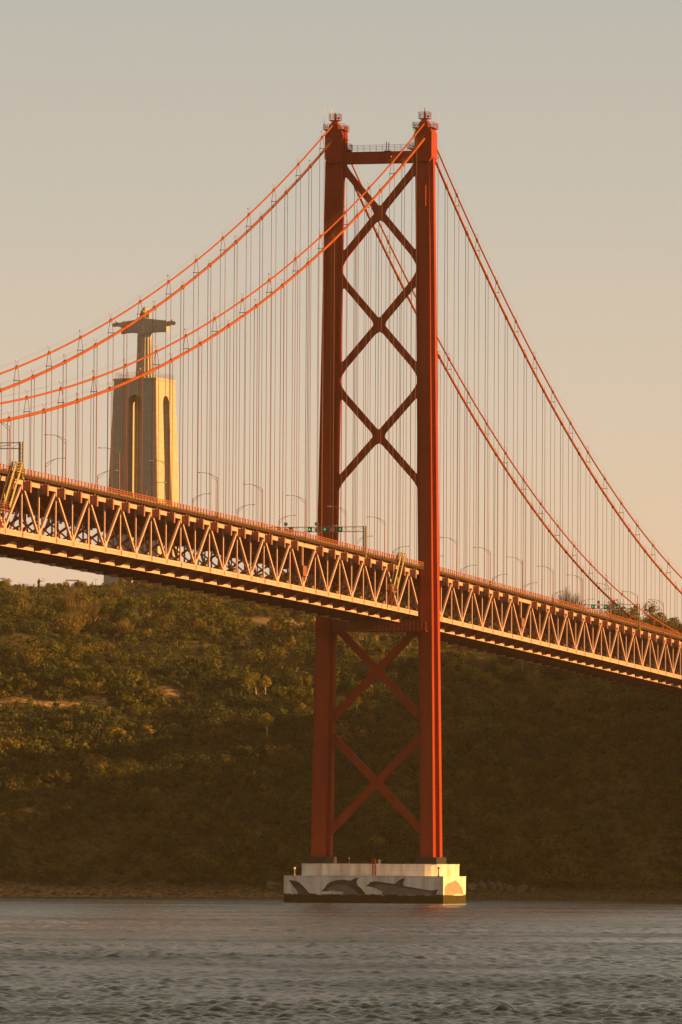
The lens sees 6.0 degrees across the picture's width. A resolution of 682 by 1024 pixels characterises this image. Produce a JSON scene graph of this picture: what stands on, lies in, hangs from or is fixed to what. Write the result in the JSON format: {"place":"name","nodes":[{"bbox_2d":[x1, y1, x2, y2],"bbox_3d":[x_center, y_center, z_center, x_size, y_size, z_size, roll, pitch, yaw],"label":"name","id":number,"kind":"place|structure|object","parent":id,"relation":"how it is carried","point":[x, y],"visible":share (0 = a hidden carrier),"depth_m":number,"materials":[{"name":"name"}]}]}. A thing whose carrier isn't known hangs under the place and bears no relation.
{"place":"outdoors","nodes":[
{"label":"outdoors","id":0,"kind":"place"},
{"bbox_2d":[0,897,681,1023],"bbox_3d":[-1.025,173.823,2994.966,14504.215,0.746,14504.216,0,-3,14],"label":"water","id":1,"kind":"structure","parent":0,"point":[119,960],"depth_m":461.02,"materials":[{"name":"grey liquid"}]},
{"bbox_2d":[0,107,681,902],"bbox_3d":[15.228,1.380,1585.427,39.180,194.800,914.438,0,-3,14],"label":"suspension bridge","id":2,"kind":"structure","parent":1,"relation":"in","point":[330,563],"depth_m":1554.08,"materials":[{"name":"red paint"}]},
{"bbox_2d":[1,423,9,470],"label":"street lamp","id":3,"kind":"object","parent":2,"relation":"on","point":[9,444],"visible":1,"depth_m":1219.66,"materials":[{"name":"grey metal"}]},
{"bbox_2d":[0,461,23,528],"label":"inspection stair","id":4,"kind":"object","parent":2,"relation":"attached to","point":[16,467],"visible":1,"depth_m":1217.11,"materials":[{"name":"yellow metal"}]},
{"bbox_2d":[0,441,23,478],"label":"signal gantry","id":5,"kind":"object","parent":2,"relation":"on","point":[19,442],"visible":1,"depth_m":1226.58,"materials":[{"name":"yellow metal"}]},
{"bbox_2d":[44,434,66,483],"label":"street lamp","id":6,"kind":"object","parent":2,"relation":"on","point":[65,459],"visible":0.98,"depth_m":1256.60,"materials":[{"name":"metal"}]},
{"bbox_2d":[98,447,119,494],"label":"street lamp","id":7,"kind":"object","parent":2,"relation":"on","point":[119,467],"visible":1,"depth_m":1293.61,"materials":[{"name":"metal"}]},
{"bbox_2d":[146,482,165,498],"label":"street lamp","id":8,"kind":"object","parent":2,"relation":"on","point":[151,486],"visible":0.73,"depth_m":1401.57,"materials":[{"name":"metal"}]},
{"bbox_2d":[149,460,169,506],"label":"street lamp","id":9,"kind":"object","parent":2,"relation":"on","point":[169,477],"visible":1,"depth_m":1330.60,"materials":[{"name":"metal"}]},
{"bbox_2d":[197,472,217,516],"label":"street lamp","id":10,"kind":"object","parent":2,"relation":"on","point":[217,489],"visible":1,"depth_m":1367.53,"materials":[{"name":"metal"}]},
{"bbox_2d":[243,484,262,527],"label":"street lamp","id":11,"kind":"object","parent":2,"relation":"on","point":[262,501],"visible":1,"depth_m":1404.44,"materials":[{"name":"metal"}]},
{"bbox_2d":[286,495,305,537],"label":"street lamp","id":12,"kind":"object","parent":2,"relation":"on","point":[305,512],"visible":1,"depth_m":1441.39,"materials":[{"name":"metal"}]},
{"bbox_2d":[268,522,366,556],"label":"signal gantry","id":13,"kind":"object","parent":2,"relation":"on","point":[324,528],"visible":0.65,"depth_m":1496.13,"materials":[{"name":"grey metal"}]},
{"bbox_2d":[367,516,384,551],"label":"street lamp","id":14,"kind":"object","parent":2,"relation":"on","point":[384,532],"visible":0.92,"depth_m":1515.30,"materials":[{"name":"metal"}]},
{"bbox_2d":[386,552,406,606],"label":"inspection stair","id":15,"kind":"object","parent":2,"relation":"attached to","point":[394,585],"visible":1,"depth_m":1523.02,"materials":[{"name":"yellow metal"}]},
{"bbox_2d":[439,537,456,570],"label":"street lamp","id":16,"kind":"object","parent":2,"relation":"on","point":[456,551],"visible":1,"depth_m":1589.18,"materials":[{"name":"metal"}]},
{"bbox_2d":[474,547,490,584],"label":"street lamp","id":17,"kind":"object","parent":2,"relation":"on","point":[490,563],"visible":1,"depth_m":1626.04,"materials":[{"name":"metal"}]},
{"bbox_2d":[514,557,522,588],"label":"street lamp","id":18,"kind":"object","parent":2,"relation":"on","point":[522,571],"visible":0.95,"depth_m":1662.98,"materials":[{"name":"metal"}]},
{"bbox_2d":[574,575,582,605],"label":"street lamp","id":19,"kind":"object","parent":2,"relation":"on","point":[582,590],"visible":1,"depth_m":1736.78,"materials":[{"name":"metal"}]},
{"bbox_2d":[595,583,610,620],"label":"street lamp","id":20,"kind":"object","parent":2,"relation":"on","point":[610,598],"visible":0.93,"depth_m":1773.72,"materials":[{"name":"metal"}]},
{"bbox_2d":[571,601,639,628],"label":"signal gantry","id":21,"kind":"object","parent":2,"relation":"on","point":[617,606],"visible":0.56,"depth_m":1812.23,"materials":[{"name":"grey metal"}]},
{"bbox_2d":[622,591,637,620],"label":"street lamp","id":22,"kind":"object","parent":2,"relation":"on","point":[637,603],"visible":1,"depth_m":1810.69,"materials":[{"name":"metal"}]},
{"bbox_2d":[648,599,663,628],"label":"street lamp","id":23,"kind":"object","parent":2,"relation":"on","point":[663,611],"visible":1,"depth_m":1847.61,"materials":[{"name":"metal"}]},
{"bbox_2d":[0,572,681,899],"bbox_3d":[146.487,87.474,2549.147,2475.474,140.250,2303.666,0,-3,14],"label":"hillside terrain","id":24,"kind":"structure","parent":0,"point":[638,856],"depth_m":1924.88,"materials":[{"name":"green plant"}]},
{"bbox_2d":[0,578,11,585],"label":"bush","id":25,"kind":"object","parent":24,"relation":"on","point":[7,582],"visible":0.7,"depth_m":2479.04,"materials":[{"name":"brown plant"}]},
{"bbox_2d":[0,621,14,636],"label":"broadleaf tree","id":26,"kind":"object","parent":24,"relation":"on","point":[6,627],"visible":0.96,"depth_m":2076.54,"materials":[{"name":"green plant"}]},
{"bbox_2d":[0,737,24,754],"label":"broadleaf tree","id":27,"kind":"object","parent":24,"relation":"on","point":[17,746],"visible":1,"depth_m":1929.87,"materials":[{"name":"green plant"}]},
{"bbox_2d":[11,586,31,600],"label":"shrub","id":28,"kind":"object","parent":24,"relation":"on","point":[22,591],"visible":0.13,"depth_m":2242.32,"materials":[{"name":"plant"}]},
{"bbox_2d":[20,884,25,889],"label":"boulder","id":29,"kind":"object","parent":24,"relation":"on","point":[22,886],"visible":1,"depth_m":1863.37,"materials":[{"name":"brown stone"}]},
{"bbox_2d":[15,649,32,668],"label":"broadleaf tree","id":30,"kind":"object","parent":24,"relation":"on","point":[23,656],"visible":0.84,"depth_m":2023.17,"materials":[{"name":"green plant"}]},
{"bbox_2d":[19,600,33,614],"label":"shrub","id":31,"kind":"object","parent":24,"relation":"on","point":[26,609],"visible":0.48,"depth_m":2173.79,"materials":[{"name":"plant"}]},
{"bbox_2d":[32,595,51,608],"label":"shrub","id":32,"kind":"object","parent":24,"relation":"on","point":[35,602],"visible":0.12,"depth_m":2227.81,"materials":[{"name":"plant"}]},
{"bbox_2d":[35,639,66,663],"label":"broadleaf tree","id":33,"kind":"object","parent":24,"relation":"on","point":[51,645],"visible":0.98,"depth_m":2025.95,"materials":[{"name":"green plant"}]},
{"bbox_2d":[54,592,76,612],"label":"reed clump","id":34,"kind":"object","parent":24,"relation":"on","point":[63,601],"visible":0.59,"depth_m":2228.18,"materials":[{"name":"plant"}]},
{"bbox_2d":[54,610,83,635],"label":"reed clump","id":35,"kind":"object","parent":24,"relation":"on","point":[74,618],"visible":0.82,"depth_m":2100.05,"materials":[{"name":"plant"}]},
{"bbox_2d":[67,643,82,655],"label":"broadleaf tree","id":36,"kind":"object","parent":24,"relation":"on","point":[78,647],"visible":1,"depth_m":2043.83,"materials":[{"name":"green plant"}]},
{"bbox_2d":[66,586,87,604],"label":"reed clump","id":37,"kind":"object","parent":24,"relation":"on","point":[75,594],"visible":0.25,"depth_m":2251.57,"materials":[{"name":"plant"}]},
{"bbox_2d":[65,600,95,627],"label":"reed clump","id":38,"kind":"object","parent":24,"relation":"on","point":[83,609],"visible":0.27,"depth_m":2150.06,"materials":[{"name":"plant"}]},
{"bbox_2d":[75,600,100,621],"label":"reed clump","id":39,"kind":"object","parent":24,"relation":"on","point":[95,613],"visible":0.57,"depth_m":2158.38,"materials":[{"name":"plant"}]},
{"bbox_2d":[84,753,109,778],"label":"broadleaf tree","id":40,"kind":"object","parent":24,"relation":"on","point":[102,764],"visible":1,"depth_m":1924.99,"materials":[{"name":"green plant"}]},
{"bbox_2d":[91,598,102,616],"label":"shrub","id":41,"kind":"object","parent":24,"relation":"on","point":[99,613],"visible":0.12,"depth_m":2202.49,"materials":[{"name":"plant"}]},
{"bbox_2d":[90,661,110,676],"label":"broadleaf tree","id":42,"kind":"object","parent":24,"relation":"on","point":[100,669],"visible":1,"depth_m":2006.35,"materials":[{"name":"green plant"}]},
{"bbox_2d":[103,725,125,745],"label":"broadleaf tree","id":43,"kind":"object","parent":24,"relation":"on","point":[114,730],"visible":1,"depth_m":1955.02,"materials":[{"name":"green plant"}]},
{"bbox_2d":[108,611,123,622],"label":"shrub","id":44,"kind":"object","parent":24,"relation":"on","point":[112,618],"visible":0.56,"depth_m":2152.50,"materials":[{"name":"plant"}]},
{"bbox_2d":[110,586,122,599],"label":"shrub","id":45,"kind":"object","parent":24,"relation":"on","point":[116,593],"visible":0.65,"depth_m":2268.84,"materials":[{"name":"plant"}]},
{"bbox_2d":[115,619,136,637],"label":"reed clump","id":46,"kind":"object","parent":24,"relation":"on","point":[123,629],"visible":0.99,"depth_m":2107.92,"materials":[{"name":"plant"}]},
{"bbox_2d":[103,307,181,584],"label":"monument","id":47,"kind":"object","parent":24,"relation":"on","point":[164,449],"visible":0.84,"depth_m":2499.77,"materials":[{"name":"concrete"}]},
{"bbox_2d":[243,677,251,688],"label":"eucalyptus tree","id":48,"kind":"object","parent":24,"relation":"on","point":[249,683],"visible":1,"depth_m":2003.66,"materials":[{"name":"green plant"}]},
{"bbox_2d":[248,672,260,693],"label":"eucalyptus tree","id":49,"kind":"object","parent":24,"relation":"on","point":[255,681],"visible":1,"depth_m":1997.84,"materials":[{"name":"green plant"}]},
{"bbox_2d":[257,676,271,693],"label":"eucalyptus tree","id":50,"kind":"object","parent":24,"relation":"on","point":[263,682],"visible":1,"depth_m":1997.60,"materials":[{"name":"green plant"}]},
{"bbox_2d":[257,712,273,745],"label":"eucalyptus tree","id":51,"kind":"object","parent":24,"relation":"on","point":[265,722],"visible":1,"depth_m":1955.95,"materials":[{"name":"green plant"}]},
{"bbox_2d":[266,880,280,889],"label":"boulder","id":52,"kind":"object","parent":24,"relation":"on","point":[270,885],"visible":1,"depth_m":1876.49,"materials":[{"name":"brown stone"}]},
{"bbox_2d":[294,703,308,726],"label":"eucalyptus tree","id":53,"kind":"object","parent":24,"relation":"on","point":[297,711],"visible":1,"depth_m":1965.29,"materials":[{"name":"green plant"}]},
{"bbox_2d":[0,874,681,899],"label":"shore stones","id":54,"kind":"object","parent":24,"relation":"on","point":[229,888],"visible":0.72,"depth_m":1875.95,"materials":[{"name":"brown stone"}]},
{"bbox_2d":[352,697,360,711],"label":"eucalyptus tree","id":55,"kind":"object","parent":24,"relation":"on","point":[356,702],"visible":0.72,"depth_m":1982.36,"materials":[{"name":"green plant"}]},
{"bbox_2d":[365,834,388,854],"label":"broadleaf tree","id":56,"kind":"object","parent":24,"relation":"on","point":[377,841],"visible":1,"depth_m":1901.51,"materials":[{"name":"green plant"}]},
{"bbox_2d":[440,656,458,675],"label":"broadleaf tree","id":57,"kind":"object","parent":24,"relation":"on","point":[451,665],"visible":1,"depth_m":2047.03,"materials":[{"name":"green plant"}]},
{"bbox_2d":[458,663,474,682],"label":"broadleaf tree","id":58,"kind":"object","parent":24,"relation":"on","point":[464,670],"visible":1,"depth_m":2048.42,"materials":[{"name":"green plant"}]},
{"bbox_2d":[467,883,477,891],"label":"boulder","id":59,"kind":"object","parent":24,"relation":"on","point":[471,886],"visible":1,"depth_m":1891.15,"materials":[{"name":"brown stone"}]},
{"bbox_2d":[469,668,492,689],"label":"broadleaf tree","id":60,"kind":"object","parent":24,"relation":"on","point":[483,677],"visible":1,"depth_m":2047.34,"materials":[{"name":"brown plant"}]},
{"bbox_2d":[477,880,486,889],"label":"boulder","id":61,"kind":"object","parent":24,"relation":"on","point":[481,884],"visible":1,"depth_m":1892.96,"materials":[{"name":"brown stone"}]},
{"bbox_2d":[489,881,497,890],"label":"boulder","id":62,"kind":"object","parent":24,"relation":"on","point":[493,886],"visible":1,"depth_m":1893.04,"materials":[{"name":"brown stone"}]},
{"bbox_2d":[489,661,512,679],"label":"broadleaf tree","id":63,"kind":"object","parent":24,"relation":"on","point":[503,671],"visible":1,"depth_m":2054.51,"materials":[{"name":"green plant"}]},
{"bbox_2d":[496,881,506,890],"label":"boulder","id":64,"kind":"object","parent":24,"relation":"on","point":[501,886],"visible":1,"depth_m":1893.38,"materials":[{"name":"brown stone"}]},
{"bbox_2d":[506,884,514,890],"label":"boulder","id":65,"kind":"object","parent":24,"relation":"on","point":[509,887],"visible":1,"depth_m":1892.17,"materials":[{"name":"brown stone"}]},
{"bbox_2d":[516,884,527,891],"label":"boulder","id":66,"kind":"object","parent":24,"relation":"on","point":[524,887],"visible":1,"depth_m":1891.12,"materials":[{"name":"brown stone"}]},
{"bbox_2d":[525,670,540,686],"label":"broadleaf tree","id":67,"kind":"object","parent":24,"relation":"on","point":[530,677],"visible":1,"depth_m":2052.54,"materials":[{"name":"green plant"}]},
{"bbox_2d":[556,586,578,605],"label":"bare tree","id":68,"kind":"object","parent":24,"relation":"on","point":[566,599],"visible":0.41,"depth_m":2401.36,"materials":[{"name":"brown plant"}]},
{"bbox_2d":[569,592,587,609],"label":"bare tree","id":69,"kind":"object","parent":24,"relation":"on","point":[579,601],"visible":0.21,"depth_m":2411.15,"materials":[{"name":"brown plant"}]},
{"bbox_2d":[644,613,665,626],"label":"broadleaf tree","id":70,"kind":"object","parent":24,"relation":"on","point":[652,620],"visible":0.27,"depth_m":2429.35,"materials":[{"name":"green plant"}]},
{"bbox_2d":[0,0,681,621],"label":"sky","id":71,"kind":"structure","parent":0,"point":[134,133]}
]}

